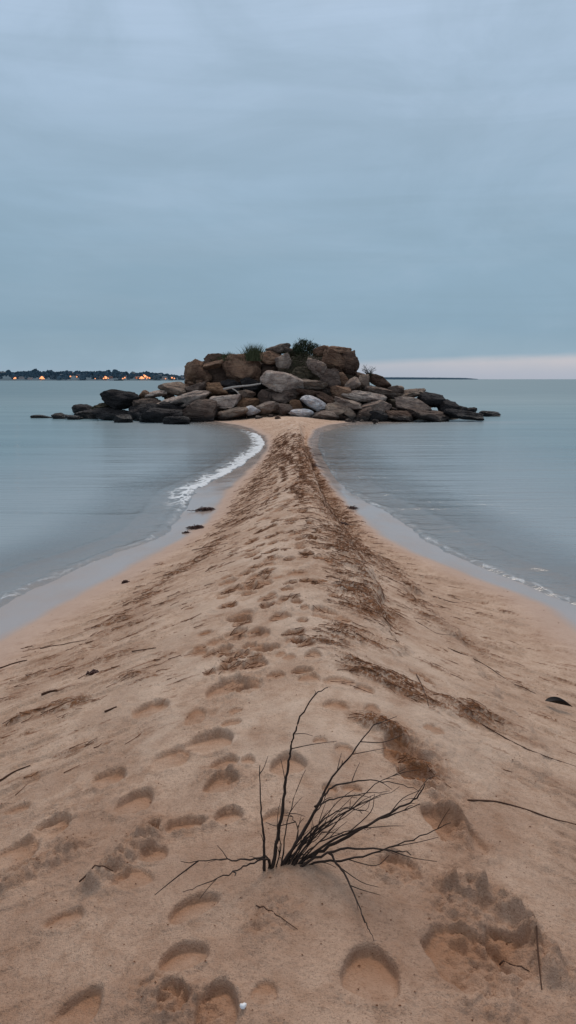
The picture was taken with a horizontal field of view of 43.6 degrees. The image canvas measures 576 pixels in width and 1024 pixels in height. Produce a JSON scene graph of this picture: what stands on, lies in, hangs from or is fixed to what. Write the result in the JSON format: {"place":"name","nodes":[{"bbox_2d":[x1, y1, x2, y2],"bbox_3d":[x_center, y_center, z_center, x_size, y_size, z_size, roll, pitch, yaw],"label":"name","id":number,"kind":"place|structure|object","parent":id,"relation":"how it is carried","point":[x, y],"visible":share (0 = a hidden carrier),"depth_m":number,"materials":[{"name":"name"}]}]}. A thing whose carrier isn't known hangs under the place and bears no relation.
{"place":"outdoors","nodes":[
{"label":"outdoors","id":0,"kind":"place"},
{"bbox_2d":[0,375,184,380],"bbox_3d":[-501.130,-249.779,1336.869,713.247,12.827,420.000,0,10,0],"label":"shore","id":1,"kind":"structure","parent":0,"point":[8,378],"depth_m":1142.19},
{"bbox_2d":[0,369,184,379],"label":"woods","id":2,"kind":"object","parent":1,"relation":"on","point":[66,374],"visible":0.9,"depth_m":1205.44,"materials":[{"name":"plant"}]},
{"bbox_2d":[0,414,575,1023],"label":"sand spit","id":3,"kind":"structure","parent":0,"point":[190,762],"depth_m":3.09,"materials":[{"name":"sand"}]},
{"bbox_2d":[0,660,26,668],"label":"stick","id":4,"kind":"object","parent":3,"relation":"on","point":[12,663],"visible":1,"depth_m":5.14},
{"bbox_2d":[0,765,29,780],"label":"stick","id":5,"kind":"object","parent":3,"relation":"on","point":[4,777],"visible":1,"depth_m":3.33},
{"bbox_2d":[41,689,56,695],"bbox_3d":[-1.403,1.059,4.229,0.094,0.031,0.020,-3,11,-17],"label":"stick","id":6,"kind":"object","parent":3,"relation":"on","point":[46,692],"visible":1,"depth_m":4.22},
{"bbox_2d":[40,639,86,648],"bbox_3d":[-1.686,0.989,5.410,0.372,0.092,0.023,1,11,7],"label":"stick","id":7,"kind":"object","parent":3,"relation":"on","point":[61,644],"visible":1,"depth_m":5.42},
{"bbox_2d":[86,669,98,674],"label":"seaweed clump","id":8,"kind":"object","parent":3,"relation":"on","point":[92,671],"visible":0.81,"depth_m":4.44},
{"bbox_2d":[79,865,112,881],"bbox_3d":[-0.617,1.159,2.310,0.112,0.065,0.009,0,10,0],"label":"stick","id":9,"kind":"object","parent":3,"relation":"on","point":[80,880],"visible":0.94,"depth_m":2.31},
{"bbox_2d":[186,524,203,529],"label":"seaweed clump","id":10,"kind":"object","parent":3,"relation":"on","point":[195,527],"visible":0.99,"depth_m":10.12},
{"bbox_2d":[187,506,215,511],"bbox_3d":[-1.304,-0.051,11.558,0.577,0.091,0.277,2,11,13],"label":"seaweed clump","id":11,"kind":"object","parent":3,"relation":"on","point":[205,509],"visible":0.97,"depth_m":11.52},
{"bbox_2d":[240,1002,246,1008],"bbox_3d":[-0.108,1.184,1.728,0.017,0.011,0.013,0,10,0],"label":"shell chip","id":12,"kind":"object","parent":3,"relation":"on","point":[243,1005],"visible":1,"depth_m":1.73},
{"bbox_2d":[256,401,278,414],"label":"boulder","id":13,"kind":"object","parent":3,"relation":"on","point":[268,407],"visible":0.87,"depth_m":36.57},
{"bbox_2d":[257,389,271,404],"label":"rock","id":14,"kind":"object","parent":13,"relation":"on","point":[264,395],"visible":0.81,"depth_m":37.20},
{"bbox_2d":[271,392,296,403],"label":"boulder","id":15,"kind":"object","parent":13,"relation":"on","point":[283,397],"visible":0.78,"depth_m":37.25,"materials":[{"name":"stone"}]},
{"bbox_2d":[265,388,300,395],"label":"boulder","id":16,"kind":"object","parent":15,"relation":"on","point":[295,393],"visible":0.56,"depth_m":37.42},
{"bbox_2d":[260,370,303,392],"bbox_3d":[-0.319,-6.881,38.228,2.357,1.276,2.121,0,10,0],"label":"boulder","id":17,"kind":"object","parent":16,"relation":"on","point":[278,381],"visible":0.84,"depth_m":37.32,"materials":[{"name":"stone"}]},
{"bbox_2d":[256,905,297,929],"bbox_3d":[-0.034,1.134,2.020,0.160,0.023,0.005,9,14,42],"label":"stick","id":18,"kind":"object","parent":3,"relation":"on","point":[275,914],"visible":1,"depth_m":2.02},
{"bbox_2d":[277,403,292,415],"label":"rock","id":19,"kind":"object","parent":3,"relation":"on","point":[284,409],"visible":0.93,"depth_m":36.35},
{"bbox_2d":[0,428,573,1022],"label":"seagrass litter","id":20,"kind":"object","parent":3,"relation":"on","point":[300,476],"visible":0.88,"depth_m":6.25,"materials":[{"name":"plant"}]},
{"bbox_2d":[289,408,313,417],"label":"boulder","id":21,"kind":"object","parent":3,"relation":"on","point":[304,412],"visible":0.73,"depth_m":35.85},
{"bbox_2d":[289,400,302,408],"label":"rock","id":22,"kind":"object","parent":21,"relation":"on","point":[295,404],"visible":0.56,"depth_m":36.48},
{"bbox_2d":[155,687,450,940],"bbox_3d":[0.043,0.886,2.105,0.855,0.630,0.472,0,10,0],"label":"dead shrub","id":23,"kind":"object","parent":3,"relation":"on","point":[290,856],"visible":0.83,"depth_m":2.20,"materials":[{"name":"wood"}]},
{"bbox_2d":[311,410,338,419],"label":"boulder","id":24,"kind":"object","parent":3,"relation":"on","point":[327,415],"visible":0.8,"depth_m":35.76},
{"bbox_2d":[300,395,326,410],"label":"boulder","id":25,"kind":"object","parent":24,"relation":"on","point":[313,403],"visible":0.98,"depth_m":36.28,"materials":[{"name":"stone"}]},
{"bbox_2d":[325,402,348,415],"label":"boulder","id":26,"kind":"object","parent":3,"relation":"on","point":[337,408],"visible":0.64,"depth_m":36.16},
{"bbox_2d":[334,396,362,409],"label":"boulder","id":27,"kind":"object","parent":26,"relation":"on","point":[353,405],"visible":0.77,"depth_m":36.36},
{"bbox_2d":[407,408,450,421],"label":"boulder","id":28,"kind":"object","parent":3,"relation":"on","point":[434,416],"visible":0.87,"depth_m":36.01,"materials":[{"name":"stone"}]},
{"bbox_2d":[395,396,431,410],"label":"boulder","id":29,"kind":"object","parent":28,"relation":"on","point":[403,403],"visible":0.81,"depth_m":36.88,"materials":[{"name":"stone"}]},
{"bbox_2d":[400,388,425,397],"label":"boulder","id":30,"kind":"object","parent":29,"relation":"on","point":[414,393],"visible":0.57,"depth_m":37.83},
{"bbox_2d":[449,648,533,692],"bbox_3d":[1.344,1.023,4.724,0.130,0.133,0.636,-9,14,-41],"label":"root","id":31,"kind":"object","parent":3,"relation":"on","point":[489,667],"visible":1,"depth_m":4.83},
{"bbox_2d":[499,960,529,971],"bbox_3d":[0.621,1.242,1.974,0.082,0.020,0.006,3,11,14],"label":"stick","id":32,"kind":"object","parent":3,"relation":"on","point":[501,962],"visible":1,"depth_m":1.98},
{"bbox_2d":[467,799,575,824],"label":"root","id":33,"kind":"object","parent":3,"relation":"on","point":[473,800],"visible":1,"depth_m":2.85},
{"bbox_2d":[480,723,573,765],"bbox_3d":[1.166,1.149,3.496,0.466,0.166,0.090,3,11,16],"label":"root","id":34,"kind":"object","parent":3,"relation":"on","point":[516,743],"visible":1,"depth_m":3.49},
{"bbox_2d":[536,925,541,989],"bbox_3d":[0.688,1.215,1.978,0.006,0.065,0.173,2,11,13],"label":"stick","id":35,"kind":"object","parent":3,"relation":"on","point":[538,954],"visible":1,"depth_m":1.98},
{"bbox_2d":[545,697,571,706],"bbox_3d":[1.613,1.132,4.283,0.159,0.045,0.051,2,11,11],"label":"dead leaf","id":36,"kind":"object","parent":3,"relation":"on","point":[557,700],"visible":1,"depth_m":4.29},
{"bbox_2d":[0,379,575,598],"bbox_3d":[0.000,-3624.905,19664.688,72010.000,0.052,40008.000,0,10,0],"label":"sea","id":37,"kind":"structure","parent":0,"point":[509,473],"depth_m":19.15,"materials":[{"name":"liquid"}]},
{"bbox_2d":[30,415,51,417],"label":"boulder","id":38,"kind":"object","parent":37,"relation":"on","point":[37,416],"visible":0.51,"depth_m":39.48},
{"bbox_2d":[51,413,65,418],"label":"rock","id":39,"kind":"object","parent":37,"relation":"on","point":[58,416],"visible":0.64,"depth_m":38.69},
{"bbox_2d":[65,414,83,419],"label":"boulder","id":40,"kind":"object","parent":37,"relation":"on","point":[72,417],"visible":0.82,"depth_m":37.98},
{"bbox_2d":[72,404,91,412],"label":"boulder","id":41,"kind":"object","parent":37,"relation":"on","point":[76,408],"visible":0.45,"depth_m":43.81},
{"bbox_2d":[74,410,97,418],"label":"boulder","id":42,"kind":"object","parent":37,"relation":"on","point":[86,414],"visible":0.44,"depth_m":38.69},
{"bbox_2d":[113,414,132,422],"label":"boulder","id":43,"kind":"object","parent":37,"relation":"on","point":[124,418],"visible":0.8,"depth_m":35.33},
{"bbox_2d":[139,408,182,422],"bbox_3d":[-6.306,-4.739,35.841,2.173,0.891,1.674,-3,11,-14],"label":"boulder","id":44,"kind":"object","parent":37,"relation":"on","point":[155,415],"visible":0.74,"depth_m":35.21,"materials":[{"name":"stone"}]},
{"bbox_2d":[163,416,190,423],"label":"boulder","id":45,"kind":"object","parent":37,"relation":"on","point":[176,420],"visible":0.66,"depth_m":34.01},
{"bbox_2d":[182,399,217,421],"bbox_3d":[-4.567,-5.034,36.538,2.049,1.414,1.844,0,10,0],"label":"boulder","id":46,"kind":"object","parent":37,"relation":"on","point":[202,410],"visible":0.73,"depth_m":35.78,"materials":[{"name":"stone"}]},
{"bbox_2d":[156,401,185,409],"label":"boulder","id":47,"kind":"object","parent":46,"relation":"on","point":[169,405],"visible":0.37,"depth_m":36.53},
{"bbox_2d":[217,407,248,420],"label":"boulder","id":48,"kind":"object","parent":37,"relation":"on","point":[233,413],"visible":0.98,"depth_m":35.95,"materials":[{"name":"stone"}]},
{"bbox_2d":[209,394,240,410],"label":"boulder","id":49,"kind":"object","parent":48,"relation":"on","point":[227,402],"visible":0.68,"depth_m":36.58,"materials":[{"name":"stone"}]},
{"bbox_2d":[339,415,354,420],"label":"boulder","id":50,"kind":"object","parent":37,"relation":"on","point":[342,418],"visible":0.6,"depth_m":35.97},
{"bbox_2d":[344,408,355,418],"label":"rock","id":51,"kind":"object","parent":37,"relation":"on","point":[349,413],"visible":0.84,"depth_m":36.04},
{"bbox_2d":[355,407,372,420],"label":"boulder","id":52,"kind":"object","parent":37,"relation":"on","point":[364,414],"visible":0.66,"depth_m":35.88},
{"bbox_2d":[368,410,390,421],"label":"boulder","id":53,"kind":"object","parent":37,"relation":"on","point":[380,416],"visible":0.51,"depth_m":35.89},
{"bbox_2d":[385,410,413,421],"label":"boulder","id":54,"kind":"object","parent":37,"relation":"in","point":[399,416],"visible":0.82,"depth_m":36.00,"materials":[{"name":"stone"}]},
{"bbox_2d":[360,400,391,411],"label":"boulder","id":55,"kind":"object","parent":54,"relation":"on","point":[381,405],"visible":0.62,"depth_m":36.53,"materials":[{"name":"stone"}]},
{"bbox_2d":[341,390,386,401],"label":"boulder","id":56,"kind":"object","parent":55,"relation":"on","point":[357,395],"visible":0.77,"depth_m":37.22,"materials":[{"name":"stone"}]},
{"bbox_2d":[330,385,351,399],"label":"boulder","id":57,"kind":"object","parent":56,"relation":"on","point":[337,391],"visible":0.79,"depth_m":37.49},
{"bbox_2d":[344,377,360,390],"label":"boulder","id":58,"kind":"object","parent":56,"relation":"on","point":[353,383],"visible":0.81,"depth_m":37.95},
{"bbox_2d":[443,409,483,420],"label":"boulder","id":59,"kind":"object","parent":37,"relation":"in","point":[460,414],"visible":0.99,"depth_m":36.18,"materials":[{"name":"stone"}]},
{"bbox_2d":[479,411,500,416],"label":"boulder","id":60,"kind":"object","parent":37,"relation":"on","point":[491,414],"visible":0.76,"depth_m":41.20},
{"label":"rock","id":61,"kind":"object","parent":37,"relation":"on","visible":0},
{"bbox_2d":[246,405,260,415],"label":"rock","id":62,"kind":"object","parent":61,"relation":"on","point":[253,410],"visible":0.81,"depth_m":36.23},
{"bbox_2d":[0,0,575,378],"label":"sky","id":63,"kind":"structure","parent":0,"point":[392,183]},
{"bbox_2d":[133,354,455,419],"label":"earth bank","id":64,"kind":"structure","parent":0,"point":[391,402],"depth_m":39.66,"materials":[{"name":"stone"}]},
{"bbox_2d":[92,407,127,419],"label":"boulder","id":65,"kind":"object","parent":64,"relation":"on","point":[107,413],"visible":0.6,"depth_m":37.36,"materials":[{"name":"stone"}]},
{"bbox_2d":[90,403,109,409],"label":"boulder","id":66,"kind":"object","parent":65,"relation":"on","point":[101,405],"visible":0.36,"depth_m":38.15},
{"bbox_2d":[100,389,140,408],"bbox_3d":[-8.790,-5.997,38.288,2.248,1.076,2.116,0,10,0],"label":"boulder","id":67,"kind":"object","parent":65,"relation":"on","point":[116,399],"visible":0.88,"depth_m":37.54,"materials":[{"name":"stone"}]},
{"bbox_2d":[127,403,158,420],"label":"boulder","id":68,"kind":"object","parent":64,"relation":"on","point":[135,412],"visible":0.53,"depth_m":36.76,"materials":[{"name":"stone"}]},
{"bbox_2d":[132,397,160,405],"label":"boulder","id":69,"kind":"object","parent":68,"relation":"on","point":[145,401],"visible":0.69,"depth_m":37.47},
{"bbox_2d":[145,390,167,397],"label":"boulder","id":70,"kind":"object","parent":69,"relation":"on","point":[158,393],"visible":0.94,"depth_m":37.83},
{"bbox_2d":[164,393,174,398],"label":"rock","id":71,"kind":"object","parent":70,"relation":"on","point":[169,395],"visible":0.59,"depth_m":38.31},
{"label":"rock","id":72,"kind":"object","parent":69,"relation":"on","visible":0},
{"bbox_2d":[139,390,149,398],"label":"rock","id":73,"kind":"object","parent":72,"relation":"on","point":[143,393],"visible":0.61,"depth_m":37.94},
{"bbox_2d":[157,382,186,395],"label":"boulder","id":74,"kind":"object","parent":64,"relation":"on","point":[176,388],"visible":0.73,"depth_m":38.07,"materials":[{"name":"stone"}]},
{"bbox_2d":[156,392,208,406],"bbox_3d":[-5.604,-5.704,37.690,3.090,1.198,2.569,0,10,0],"label":"boulder","id":75,"kind":"object","parent":64,"relation":"on","point":[187,400],"visible":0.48,"depth_m":36.66,"materials":[{"name":"stone"}]},
{"bbox_2d":[181,390,211,397],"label":"boulder","id":76,"kind":"object","parent":64,"relation":"on","point":[195,392],"visible":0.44,"depth_m":37.47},
{"bbox_2d":[185,381,205,392],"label":"boulder","id":77,"kind":"object","parent":76,"relation":"on","point":[200,386],"visible":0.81,"depth_m":38.10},
{"bbox_2d":[205,382,227,396],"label":"boulder","id":78,"kind":"object","parent":76,"relation":"on","point":[215,388],"visible":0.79,"depth_m":38.08,"materials":[{"name":"stone"}]},
{"bbox_2d":[184,359,212,384],"bbox_3d":[-4.979,-7.625,40.014,1.693,1.738,1.524,0,10,0],"label":"boulder","id":79,"kind":"object","parent":64,"relation":"on","point":[194,370],"visible":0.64,"depth_m":39.48,"materials":[{"name":"stone"}]},
{"bbox_2d":[203,353,227,382],"bbox_3d":[-3.864,-7.795,40.206,1.755,2.085,1.579,0,10,0],"label":"boulder","id":80,"kind":"object","parent":64,"relation":"on","point":[218,374],"visible":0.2,"depth_m":39.63,"materials":[{"name":"stone"}]},
{"bbox_2d":[203,359,223,369],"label":"boulder","id":81,"kind":"object","parent":80,"relation":"on","point":[213,365],"visible":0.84,"depth_m":39.24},
{"bbox_2d":[220,379,241,394],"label":"boulder","id":82,"kind":"object","parent":64,"relation":"on","point":[227,383],"visible":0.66,"depth_m":38.47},
{"bbox_2d":[222,354,260,384],"bbox_3d":[-2.663,-7.812,39.612,2.450,1.823,2.205,0,10,0],"label":"boulder","id":83,"kind":"object","parent":64,"relation":"on","point":[235,368],"visible":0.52,"depth_m":38.83,"materials":[{"name":"stone"}]},
{"bbox_2d":[217,352,234,360],"bbox_3d":[-3.241,-8.510,39.247,1.305,0.556,1.218,9,13,39],"label":"grass tuft","id":84,"kind":"object","parent":83,"relation":"on","point":[225,355],"visible":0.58,"depth_m":38.99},
{"bbox_2d":[237,343,266,360],"bbox_3d":[-1.786,-8.704,38.906,2.084,1.072,1.691,-6,12,-30],"label":"grass tuft","id":85,"kind":"object","parent":83,"relation":"on","point":[252,354],"visible":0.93,"depth_m":38.73,"materials":[{"name":"plant"}]},
{"bbox_2d":[240,377,265,394],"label":"boulder","id":86,"kind":"object","parent":64,"relation":"on","point":[256,389],"visible":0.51,"depth_m":38.31,"materials":[{"name":"stone"}]},
{"bbox_2d":[210,350,322,379],"bbox_3d":[-0.427,-7.859,39.104,7.938,1.980,2.204,0,10,0],"label":"ground cover","id":87,"kind":"object","parent":64,"relation":"on","point":[299,361],"visible":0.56,"depth_m":39.06,"materials":[{"name":"plant"}]},
{"bbox_2d":[283,346,295,356],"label":"boulder","id":88,"kind":"object","parent":87,"relation":"on","point":[286,349],"visible":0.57,"depth_m":39.48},
{"bbox_2d":[291,338,319,356],"bbox_3d":[0.971,-9.028,39.516,1.744,1.125,1.232,0,10,0],"label":"bush","id":89,"kind":"object","parent":87,"relation":"on","point":[310,346],"visible":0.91,"depth_m":39.40,"materials":[{"name":"green plant"}]},
{"bbox_2d":[260,363,278,376],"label":"boulder","id":90,"kind":"object","parent":64,"relation":"on","point":[264,367],"visible":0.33,"depth_m":39.29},
{"bbox_2d":[259,350,281,364],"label":"boulder","id":91,"kind":"object","parent":90,"relation":"on","point":[269,357],"visible":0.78,"depth_m":38.83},
{"bbox_2d":[266,343,290,353],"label":"boulder","id":92,"kind":"object","parent":91,"relation":"on","point":[278,348],"visible":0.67,"depth_m":39.36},
{"bbox_2d":[274,353,291,368],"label":"rock","id":93,"kind":"object","parent":91,"relation":"on","point":[283,361],"visible":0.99,"depth_m":38.59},
{"bbox_2d":[306,358,326,377],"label":"boulder","id":94,"kind":"object","parent":64,"relation":"on","point":[317,368],"visible":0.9,"depth_m":38.18,"materials":[{"name":"stone"}]},
{"bbox_2d":[319,368,340,394],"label":"boulder","id":95,"kind":"object","parent":64,"relation":"on","point":[331,377],"visible":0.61,"depth_m":38.09,"materials":[{"name":"stone"}]},
{"bbox_2d":[339,372,348,386],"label":"rock","id":96,"kind":"object","parent":95,"relation":"on","point":[343,378],"visible":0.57,"depth_m":38.31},
{"bbox_2d":[321,348,345,371],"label":"boulder","id":97,"kind":"object","parent":64,"relation":"on","point":[332,358],"visible":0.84,"depth_m":38.59,"materials":[{"name":"stone"}]},
{"bbox_2d":[313,345,328,356],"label":"boulder","id":98,"kind":"object","parent":97,"relation":"on","point":[319,350],"visible":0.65,"depth_m":39.16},
{"bbox_2d":[329,346,351,353],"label":"boulder","id":99,"kind":"object","parent":97,"relation":"on","point":[339,349],"visible":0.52,"depth_m":39.24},
{"bbox_2d":[340,350,359,375],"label":"boulder","id":100,"kind":"object","parent":64,"relation":"on","point":[351,363],"visible":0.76,"depth_m":39.10,"materials":[{"name":"stone"}]},
{"bbox_2d":[362,385,401,398],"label":"boulder","id":101,"kind":"object","parent":64,"relation":"on","point":[388,394],"visible":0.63,"depth_m":37.80,"materials":[{"name":"stone"}]},
{"bbox_2d":[357,374,369,388],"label":"rock","id":102,"kind":"object","parent":101,"relation":"on","point":[364,379],"visible":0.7,"depth_m":38.15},
{"bbox_2d":[368,373,391,388],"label":"boulder","id":103,"kind":"object","parent":101,"relation":"on","point":[378,380],"visible":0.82,"depth_m":38.37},
{"bbox_2d":[355,372,363,377],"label":"boulder","id":104,"kind":"object","parent":103,"relation":"on","point":[358,374],"visible":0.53,"depth_m":38.93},
{"bbox_2d":[362,365,375,375],"bbox_3d":[4.335,-7.557,38.574,0.796,0.747,0.491,0,10,0],"label":"bare shrub","id":105,"kind":"object","parent":103,"relation":"on","point":[366,371],"visible":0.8,"depth_m":38.55,"materials":[{"name":"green plant"}]},
{"bbox_2d":[388,385,403,393],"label":"boulder","id":106,"kind":"object","parent":101,"relation":"on","point":[397,388],"visible":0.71,"depth_m":37.86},
{"bbox_2d":[437,399,459,411],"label":"boulder","id":107,"kind":"object","parent":64,"relation":"on","point":[445,404],"visible":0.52,"depth_m":37.50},
{"bbox_2d":[417,392,445,407],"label":"boulder","id":108,"kind":"object","parent":107,"relation":"on","point":[432,400],"visible":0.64,"depth_m":37.56,"materials":[{"name":"stone"}]},
{"bbox_2d":[459,405,467,410],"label":"rock","id":109,"kind":"object","parent":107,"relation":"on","point":[463,408],"visible":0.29,"depth_m":37.65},
{"bbox_2d":[468,407,476,411],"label":"rock","id":110,"kind":"object","parent":64,"relation":"on","point":[472,409],"visible":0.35,"depth_m":37.84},
{"bbox_2d":[384,377,472,378],"bbox_3d":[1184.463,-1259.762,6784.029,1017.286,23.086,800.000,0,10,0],"label":"headland","id":111,"kind":"structure","parent":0,"point":[421,378],"depth_m":6395.77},
{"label":"rock","id":112,"kind":"object","parent":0,"visible":0},
{"bbox_2d":[316,391,333,403],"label":"boulder","id":113,"kind":"object","parent":112,"relation":"on","point":[324,397],"visible":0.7,"depth_m":37.31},
{"bbox_2d":[295,388,319,397],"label":"boulder","id":114,"kind":"object","parent":113,"relation":"on","point":[303,392],"visible":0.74,"depth_m":37.20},
{"bbox_2d":[302,378,327,390],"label":"boulder","id":115,"kind":"object","parent":114,"relation":"on","point":[314,385],"visible":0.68,"depth_m":37.58,"materials":[{"name":"stone"}]},
{"bbox_2d":[291,367,314,378],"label":"boulder","id":116,"kind":"object","parent":115,"relation":"on","point":[303,372],"visible":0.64,"depth_m":38.19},
{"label":"rock","id":117,"kind":"object","parent":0,"visible":0},
{"bbox_2d":[236,397,258,406],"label":"boulder","id":118,"kind":"object","parent":117,"relation":"on","point":[245,402],"visible":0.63,"depth_m":37.15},
{"bbox_2d":[237,390,255,398],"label":"boulder","id":119,"kind":"object","parent":118,"relation":"on","point":[247,394],"visible":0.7,"depth_m":37.37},
{"bbox_2d":[223,383,260,389],"bbox_3d":[-2.363,-6.446,37.001,1.968,0.370,0.127,-2,11,-12],"label":"driftwood log","id":120,"kind":"object","parent":119,"relation":"on","point":[227,388],"visible":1,"depth_m":36.94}
]}

